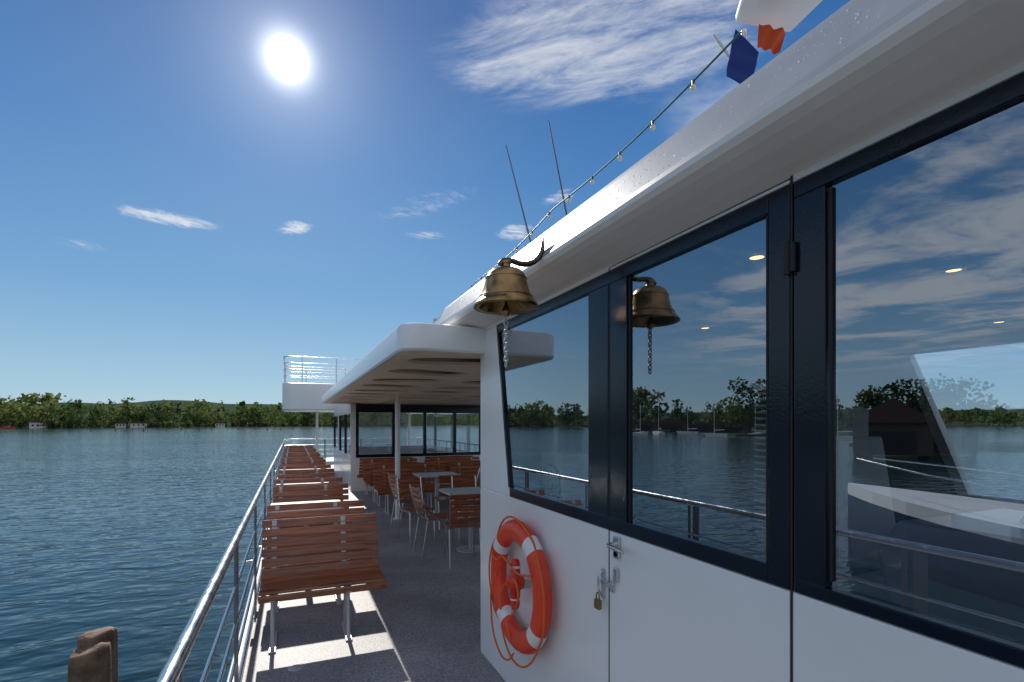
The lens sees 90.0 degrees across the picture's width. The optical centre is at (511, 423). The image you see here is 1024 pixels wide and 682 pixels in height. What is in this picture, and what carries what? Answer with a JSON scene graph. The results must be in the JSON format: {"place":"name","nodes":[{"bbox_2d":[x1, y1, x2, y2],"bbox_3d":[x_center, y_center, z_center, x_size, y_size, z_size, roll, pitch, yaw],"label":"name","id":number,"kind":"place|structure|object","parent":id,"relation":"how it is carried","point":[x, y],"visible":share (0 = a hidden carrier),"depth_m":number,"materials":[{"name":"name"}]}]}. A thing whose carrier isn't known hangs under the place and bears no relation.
{"place":"outdoors","nodes":[
{"label":"outdoors","id":0,"kind":"place"},
{"bbox_2d":[115,424,125,427],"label":"walls","id":1,"kind":"structure","parent":0,"point":[119,426],"depth_m":420.66,"materials":[{"name":"paint"}]},
{"bbox_2d":[241,464,505,681],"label":"boat deck","id":2,"kind":"object","parent":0,"point":[418,619],"depth_m":4.23,"materials":[{"name":"grey paint"}]},
{"bbox_2d":[0,426,1023,681],"bbox_3d":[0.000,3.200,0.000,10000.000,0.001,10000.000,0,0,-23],"label":"lake water","id":3,"kind":"structure","parent":0,"point":[128,532],"depth_m":16.43,"materials":[{"name":"teal liquid"}]},
{"bbox_2d":[0,426,16,428],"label":"motorboat","id":4,"kind":"object","parent":3,"relation":"on","point":[6,427],"visible":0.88,"depth_m":312.64,"materials":[{"name":"brown"}]},
{"bbox_2d":[67,626,117,681],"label":"mooring pile","id":5,"kind":"object","parent":3,"relation":"in","point":[93,657],"visible":1,"depth_m":3.22,"materials":[{"name":"brown wood"}]},
{"bbox_2d":[90,428,292,431],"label":"mooring stakes","id":6,"kind":"object","parent":3,"relation":"in","point":[199,429],"visible":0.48,"depth_m":240.54,"materials":[{"name":"brown wood"}]},
{"bbox_3d":[-2.197,2.747,10.990,5.340,2.106,34.033,0,0,-23],"label":"boat","id":7,"kind":"object","parent":3,"relation":"on","visible":0},
{"bbox_2d":[227,461,333,681],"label":"deck coaming","id":8,"kind":"object","parent":7,"relation":"on","point":[250,613],"depth_m":3.96,"materials":[{"name":"white paint"}]},
{"bbox_2d":[155,437,478,681],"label":"deck railing","id":9,"kind":"object","parent":8,"relation":"on","point":[172,669],"visible":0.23,"depth_m":2.57,"materials":[{"name":"silver metal"}]},
{"bbox_2d":[288,664,303,671],"bbox_3d":[-1.459,1.646,3.455,0.100,0.004,0.100,0,0,-23],"label":"deck drain","id":10,"kind":"object","parent":7,"relation":"on","point":[296,667],"visible":1,"depth_m":3.45,"materials":[{"name":"grey paint"}]},
{"bbox_2d":[285,446,312,447],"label":"wooden bench","id":11,"kind":"object","parent":7,"relation":"on","point":[299,447],"visible":0.05,"depth_m":17.82,"materials":[{"name":"brown wood"}]},
{"bbox_2d":[284,449,315,452],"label":"wooden bench","id":12,"kind":"object","parent":7,"relation":"on","point":[301,450],"visible":0.06,"depth_m":15.57,"materials":[{"name":"brown wood"}]},
{"bbox_2d":[285,448,314,451],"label":"wooden bench","id":13,"kind":"object","parent":7,"relation":"on","point":[300,449],"visible":0.03,"depth_m":16.33,"materials":[{"name":"brown wood"}]},
{"bbox_2d":[283,453,319,473],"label":"wooden bench","id":14,"kind":"object","parent":7,"relation":"on","point":[293,455],"visible":0.09,"depth_m":13.28,"materials":[{"name":"brown wood"}]},
{"bbox_2d":[284,452,318,456],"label":"wooden bench","id":15,"kind":"object","parent":7,"relation":"on","point":[302,453],"visible":0.05,"depth_m":14.09,"materials":[{"name":"brown wood"}]},
{"bbox_2d":[276,482,328,484],"bbox_3d":[-3.157,1.260,7.721,0.720,0.780,0.600,0,0,-23],"label":"deck table","id":16,"kind":"object","parent":7,"relation":"on","point":[302,483],"visible":0.2,"depth_m":7.46,"materials":[{"name":"laminate"}]},
{"bbox_2d":[282,457,323,463],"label":"wooden bench","id":17,"kind":"object","parent":7,"relation":"on","point":[314,458],"visible":0.03,"depth_m":11.85,"materials":[{"name":"brown wood"}]},
{"bbox_2d":[281,459,325,477],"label":"wooden bench","id":18,"kind":"object","parent":7,"relation":"on","point":[307,462],"visible":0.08,"depth_m":11.05,"materials":[{"name":"brown wood"}]},
{"bbox_2d":[279,465,330,478],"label":"wooden bench","id":19,"kind":"object","parent":7,"relation":"on","point":[303,467],"visible":0.07,"depth_m":9.56,"materials":[{"name":"brown wood"}]},
{"bbox_2d":[278,468,334,482],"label":"wooden bench","id":20,"kind":"object","parent":7,"relation":"on","point":[284,474],"visible":0.11,"depth_m":8.80,"materials":[{"name":"brown wood"}]},
{"bbox_2d":[269,500,343,526],"bbox_3d":[-2.192,1.260,5.469,0.720,0.780,0.600,0,0,-23],"label":"deck table","id":21,"kind":"object","parent":7,"relation":"on","point":[308,509],"visible":0.27,"depth_m":5.59,"materials":[{"name":"laminate"}]},
{"bbox_2d":[275,477,342,500],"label":"wooden bench","id":22,"kind":"object","parent":7,"relation":"on","point":[313,481],"visible":0.09,"depth_m":7.32,"materials":[{"name":"brown wood"}]},
{"bbox_2d":[273,483,351,528],"bbox_3d":[-2.462,1.216,6.315,0.900,0.865,0.602,0,0,-23],"label":"wooden bench","id":23,"kind":"object","parent":7,"relation":"on","point":[281,494],"visible":0.21,"depth_m":6.52,"materials":[{"name":"brown wood"}]},
{"bbox_2d":[264,500,371,613],"bbox_3d":[-1.828,1.216,4.835,0.900,0.865,0.602,0,0,-23],"label":"wooden bench","id":24,"kind":"object","parent":7,"relation":"on","point":[278,514],"visible":0.21,"depth_m":4.99,"materials":[{"name":"brown wood"}]},
{"bbox_2d":[258,513,386,653],"bbox_3d":[-1.497,1.216,4.063,0.900,0.865,0.602,0,0,-23],"label":"wooden bench","id":25,"kind":"object","parent":7,"relation":"on","point":[312,577],"visible":1,"depth_m":4.14,"materials":[{"name":"brown wood"}]},
{"bbox_2d":[282,356,426,451],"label":"deck","id":26,"kind":"structure","parent":7,"relation":"on","point":[302,397],"depth_m":17.46,"materials":[{"name":"white paint"}]},
{"bbox_2d":[357,457,411,494],"bbox_3d":[-3.017,1.216,12.117,1.200,0.865,0.602,0,0,-23],"label":"wooden bench","id":27,"kind":"object","parent":7,"relation":"on","point":[361,469],"visible":0.25,"depth_m":11.78,"materials":[{"name":"brown wood"}]},
{"bbox_2d":[362,458,416,501],"bbox_3d":[-2.603,1.216,11.150,1.200,0.865,0.602,0,0,-23],"label":"wooden bench","id":28,"kind":"object","parent":7,"relation":"on","point":[366,480],"visible":0.22,"depth_m":11.19,"materials":[{"name":"brown wood"}]},
{"bbox_2d":[393,395,401,518],"bbox_3d":[-1.990,0.575,8.906,0.160,2.151,0.160,0,0,-23],"label":"canopy post","id":29,"kind":"object","parent":7,"relation":"on","point":[397,436],"visible":0.8,"depth_m":8.87,"materials":[{"name":"white metal"}]},
{"bbox_2d":[367,462,430,506],"bbox_3d":[-2.308,1.216,10.463,1.200,0.865,0.602,0,0,-23],"label":"wooden bench","id":30,"kind":"object","parent":7,"relation":"on","point":[372,483],"visible":0.34,"depth_m":10.19,"materials":[{"name":"brown wood"}]},
{"bbox_2d":[387,472,425,525],"bbox_3d":[-1.705,1.220,8.290,0.525,0.864,0.380,0,0,-33],"label":"wooden chair","id":31,"kind":"object","parent":7,"relation":"on","point":[392,484],"visible":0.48,"depth_m":8.25,"materials":[{"name":"brown wood"}]},
{"bbox_2d":[373,463,441,514],"bbox_3d":[-1.973,1.216,9.680,1.200,0.865,0.602,0,0,-23],"label":"wooden bench","id":32,"kind":"object","parent":7,"relation":"on","point":[428,486],"visible":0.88,"depth_m":9.76,"materials":[{"name":"brown wood"}]},
{"bbox_2d":[334,403,480,491],"bbox_3d":[-3.387,0.475,15.708,3.570,2.350,5.575,0,0,-23],"label":"forward cabin","id":33,"kind":"object","parent":7,"relation":"on","point":[349,452],"visible":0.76,"depth_m":13.42,"materials":[{"name":"white paint"}]},
{"bbox_2d":[335,414,349,454],"bbox_3d":[-4.262,0.250,14.517,2.842,1.080,6.422,0,0,-55],"label":"window glass","id":34,"kind":"structure","parent":33,"relation":"in","point":[347,415],"depth_m":14.72,"materials":[{"name":"clear glass"}]},
{"bbox_2d":[334,404,480,457],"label":"window frames","id":35,"kind":"structure","parent":33,"relation":"in","point":[371,408],"depth_m":13.21,"materials":[{"name":"black metal"}]},
{"bbox_2d":[396,477,434,544],"bbox_3d":[-1.376,1.220,7.300,0.380,0.864,0.525,0,0,-33],"label":"wooden chair","id":36,"kind":"object","parent":7,"relation":"on","point":[410,509],"visible":0.91,"depth_m":7.39,"materials":[{"name":"brown wood"}]},
{"bbox_2d":[409,484,456,555],"bbox_3d":[-1.026,1.220,6.627,0.525,0.864,0.380,0,0,-28],"label":"wooden chair","id":37,"kind":"object","parent":7,"relation":"on","point":[442,516],"visible":0.91,"depth_m":6.56,"materials":[{"name":"brown wood"}]},
{"bbox_2d":[413,472,460,519],"bbox_3d":[-1.313,1.260,8.902,0.720,0.780,0.600,0,0,-23],"label":"deck table","id":38,"kind":"object","parent":7,"relation":"on","point":[430,474],"visible":0.56,"depth_m":8.88,"materials":[{"name":"metal"}]},
{"bbox_2d":[434,474,462,529],"bbox_3d":[-1.021,1.220,8.209,0.380,0.864,0.525,0,0,-18],"label":"wooden chair","id":39,"kind":"object","parent":7,"relation":"on","point":[441,497],"visible":0.57,"depth_m":7.99,"materials":[{"name":"brown wood"}]},
{"bbox_2d":[424,455,472,470],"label":"wooden bench","id":40,"kind":"object","parent":7,"relation":"on","point":[427,459],"visible":0.02,"depth_m":12.37,"materials":[{"name":"brown wood"}]},
{"bbox_2d":[430,457,479,492],"bbox_3d":[-1.224,1.216,11.741,1.200,0.865,0.602,0,0,-23],"label":"wooden bench","id":41,"kind":"object","parent":7,"relation":"on","point":[439,466],"visible":0.26,"depth_m":11.84,"materials":[{"name":"brown wood"}]},
{"bbox_2d":[438,461,480,500],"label":"wooden bench","id":42,"kind":"object","parent":7,"relation":"on","point":[447,466],"visible":0.05,"depth_m":10.71,"materials":[{"name":"brown wood"}]},
{"bbox_2d":[439,487,480,552],"bbox_3d":[-0.545,1.260,6.729,0.720,0.780,0.600,0,0,-23],"label":"deck table","id":43,"kind":"object","parent":7,"relation":"on","point":[468,548],"visible":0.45,"depth_m":6.70,"materials":[{"name":"metal"}]},
{"bbox_2d":[444,494,480,568],"bbox_3d":[-0.581,1.220,6.059,0.380,0.864,0.525,0,0,-15],"label":"wooden chair","id":44,"kind":"object","parent":7,"relation":"on","point":[461,523],"visible":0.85,"depth_m":5.87,"materials":[{"name":"brown wood"}]},
{"bbox_2d":[449,462,480,486],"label":"wooden bench","id":45,"kind":"object","parent":7,"relation":"on","point":[468,472],"visible":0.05,"depth_m":10.37,"materials":[{"name":"brown wood"}]},
{"bbox_2d":[451,476,480,540],"bbox_3d":[-0.653,1.220,7.501,0.380,0.864,0.525,0,0,-18],"label":"wooden chair","id":46,"kind":"object","parent":7,"relation":"on","point":[462,479],"visible":0.41,"depth_m":7.69,"materials":[{"name":"brown wood"}]},
{"bbox_2d":[452,468,480,512],"bbox_3d":[-0.733,1.220,8.825,0.525,0.864,0.380,0,0,-23],"label":"wooden chair","id":47,"kind":"object","parent":7,"relation":"on","point":[479,479],"visible":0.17,"depth_m":8.99,"materials":[{"name":"brown wood"}]},
{"bbox_2d":[437,0,1023,681],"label":"deckhouse","id":48,"kind":"object","parent":7,"relation":"on","point":[887,136],"visible":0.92,"depth_m":1.86,"materials":[{"name":"white paint"}]},
{"bbox_2d":[473,237,544,367],"bbox_3d":[-0.026,-0.551,2.269,0.292,0.608,0.292,0,0,19],"label":"ship bell","id":49,"kind":"object","parent":48,"relation":"hanging from","point":[505,292],"visible":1,"depth_m":2.21,"materials":[{"name":"brown metal"}]},
{"bbox_2d":[506,145,530,242],"bbox_3d":[0.101,-1.464,3.634,0.294,1.033,0.058,0,0,3],"label":"whip antenna","id":50,"kind":"object","parent":48,"relation":"on","point":[519,197],"visible":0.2,"depth_m":3.63,"materials":[{"name":"grey"}]},
{"bbox_2d":[488,516,551,667],"bbox_3d":[0.036,0.954,2.909,0.147,0.859,0.789,0,0,-23],"label":"life ring","id":51,"kind":"object","parent":48,"relation":"attached to","point":[528,639],"visible":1,"depth_m":2.85,"materials":[{"name":"orange plastic"}]},
{"bbox_2d":[322,323,765,404],"bbox_3d":[-0.793,-0.593,8.908,4.240,0.194,10.200,0,0,-23],"label":"deck canopy","id":52,"kind":"object","parent":48,"relation":"attached to","point":[425,363],"visible":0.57,"depth_m":4.45,"materials":[{"name":"white paint"}]},
{"bbox_2d":[433,31,741,323],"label":"string lights","id":53,"kind":"object","parent":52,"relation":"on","point":[692,89],"visible":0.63,"depth_m":2.16,"materials":[{"name":"grey"}]},
{"bbox_2d":[548,121,567,215],"bbox_3d":[0.331,-1.419,3.192,0.211,0.942,0.058,0,0,3],"label":"whip antenna","id":54,"kind":"object","parent":48,"relation":"on","point":[558,171],"visible":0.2,"depth_m":3.19,"materials":[{"name":"grey"}]},
{"bbox_2d":[541,451,587,506],"bbox_3d":[0.413,0.915,3.550,0.343,1.430,0.300,0,0,-23],"label":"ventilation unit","id":55,"kind":"object","parent":48,"relation":"on","point":[564,477],"visible":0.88,"depth_m":3.41,"materials":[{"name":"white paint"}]},
{"bbox_2d":[444,5,884,319],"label":"water droplets","id":56,"kind":"object","parent":48,"relation":"on","point":[689,142],"visible":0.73,"depth_m":1.54,"materials":[{"name":"white"}]},
{"bbox_2d":[610,180,789,681],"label":"door leaf","id":57,"kind":"object","parent":48,"relation":"attached to","point":[675,617],"visible":1,"depth_m":1.74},
{"bbox_2d":[594,592,601,609],"bbox_3d":[0.371,0.763,2.215,0.018,0.073,0.036,0,0,-23],"label":"padlock","id":58,"kind":"object","parent":57,"relation":"attached to","point":[597,604],"visible":1,"depth_m":2.20,"materials":[{"name":"gold metal"}]},
{"bbox_2d":[597,568,614,598],"bbox_3d":[0.402,0.695,2.190,0.034,0.130,0.100,0,0,-23],"label":"door hasp","id":59,"kind":"object","parent":57,"relation":"attached to","point":[610,584],"depth_m":2.22,"materials":[{"name":"silver metal"}]},
{"bbox_2d":[606,536,624,582],"bbox_3d":[0.430,0.565,2.074,0.066,0.190,0.135,0,0,-23],"label":"door handle","id":60,"kind":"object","parent":57,"relation":"attached to","point":[615,546],"depth_m":2.11,"materials":[{"name":"silver metal"}]},
{"bbox_2d":[609,175,792,681],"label":"door gap","id":61,"kind":"object","parent":48,"relation":"attached to","point":[791,439],"depth_m":1.40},
{"bbox_2d":[699,326,711,329],"bbox_3d":[1.274,-0.631,3.375,0.080,0.008,0.080,0,0,-23],"label":"ceiling downlight","id":62,"kind":"object","parent":48,"relation":"attached to","point":[705,327],"visible":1,"depth_m":3.37,"materials":[{"name":"white"}]},
{"bbox_2d":[713,29,746,59],"bbox_3d":[1.099,-1.470,2.591,0.178,1.040,0.033,0,0,-3],"label":"flagstaff","id":63,"kind":"object","parent":48,"relation":"on","point":[721,45],"visible":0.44,"depth_m":2.58,"materials":[{"name":"white paint"}]},
{"bbox_2d":[726,29,758,83],"bbox_3d":[1.126,-1.780,2.504,0.157,0.299,0.019,0,0,3],"label":"blue flag","id":64,"kind":"object","parent":63,"relation":"attached to","point":[742,61],"visible":0.86,"depth_m":2.50,"materials":[{"name":"blue fabric"}]},
{"bbox_2d":[746,253,765,261],"bbox_3d":[0.930,-0.631,1.943,0.080,0.008,0.080,0,0,-23],"label":"ceiling downlight","id":65,"kind":"object","parent":48,"relation":"attached to","point":[757,257],"visible":0.95,"depth_m":1.94,"materials":[{"name":"white"}]},
{"bbox_2d":[753,384,765,541],"bbox_3d":[0.844,0.129,1.635,0.020,0.517,0.160,0,0,-23],"label":"venetian blind","id":66,"kind":"object","parent":48,"relation":"attached to","point":[759,387],"visible":0.38,"depth_m":1.69,"materials":[{"name":"white paint"}]},
{"bbox_2d":[496,72,1023,667],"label":"window frames","id":67,"kind":"structure","parent":48,"relation":"in","point":[811,193],"depth_m":1.40,"materials":[{"name":"black metal"}]},
{"bbox_2d":[736,0,822,31],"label":"roof sunshade","id":68,"kind":"object","parent":48,"relation":"on","point":[788,15],"visible":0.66,"depth_m":2.48,"materials":[{"name":"white paint"}]},
{"bbox_2d":[757,24,784,54],"bbox_3d":[1.266,-1.872,2.486,0.143,0.156,0.031,0,0,-1],"label":"orange flag","id":69,"kind":"object","parent":68,"relation":"attached to","point":[770,37],"visible":1,"depth_m":2.49,"materials":[{"name":"orange fabric"}]},
{"bbox_2d":[784,241,796,275],"bbox_3d":[0.752,-0.450,1.385,0.019,0.090,0.030,0,0,-23],"label":"hinge","id":70,"kind":"object","parent":48,"relation":"attached to","point":[790,257],"visible":1,"depth_m":1.38,"materials":[{"name":"black metal"}]},
{"bbox_2d":[838,407,895,600],"bbox_3d":[2.142,0.775,2.871,0.600,1.750,0.590,0,0,-23],"label":"helm chair","id":71,"kind":"object","parent":48,"relation":"in","point":[866,521],"visible":0.34,"depth_m":2.98,"materials":[{"name":"grey leather"}]},
{"bbox_2d":[877,509,1023,640],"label":"helm console","id":72,"kind":"object","parent":48,"relation":"on","point":[966,568],"visible":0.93,"depth_m":2.20,"materials":[{"name":"grey"}]},
{"bbox_2d":[941,266,966,273],"bbox_3d":[1.817,-0.631,2.106,0.080,0.008,0.080,0,0,-23],"label":"ceiling downlight","id":73,"kind":"object","parent":48,"relation":"attached to","point":[953,270],"visible":1,"depth_m":2.10,"materials":[{"name":"white"}]},
{"bbox_2d":[990,320,1007,323],"bbox_3d":[3.023,-0.631,3.178,0.080,0.008,0.080,0,0,-23],"label":"ceiling downlight","id":74,"kind":"object","parent":48,"relation":"attached to","point":[999,322],"visible":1,"depth_m":3.17,"materials":[{"name":"white"}]},
{"bbox_2d":[0,0,1023,410],"label":"sky","id":75,"kind":"structure","parent":0,"point":[197,196],"materials":[{"name":"blue"}]},
{"bbox_2d":[2,400,1023,427],"bbox_3d":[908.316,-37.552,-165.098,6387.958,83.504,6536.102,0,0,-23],"label":"shore hills","id":76,"kind":"structure","parent":0,"point":[230,408],"depth_m":754.95,"materials":[{"name":"green plant"}]},
{"bbox_2d":[29,422,45,427],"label":"walls","id":77,"kind":"structure","parent":76,"relation":"on","point":[34,423],"depth_m":362.82,"materials":[{"name":"paint"}]},
{"bbox_2d":[130,423,146,427],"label":"walls","id":78,"kind":"structure","parent":76,"relation":"on","point":[137,426],"depth_m":423.94,"materials":[{"name":"paint"}]},
{"bbox_2d":[0,392,1023,427],"bbox_3d":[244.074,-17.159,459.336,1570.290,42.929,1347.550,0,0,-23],"label":"distant trees","id":79,"kind":"object","parent":76,"relation":"on","point":[32,408],"visible":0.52,"depth_m":499.73,"materials":[{"name":"green plant"}]}
]}

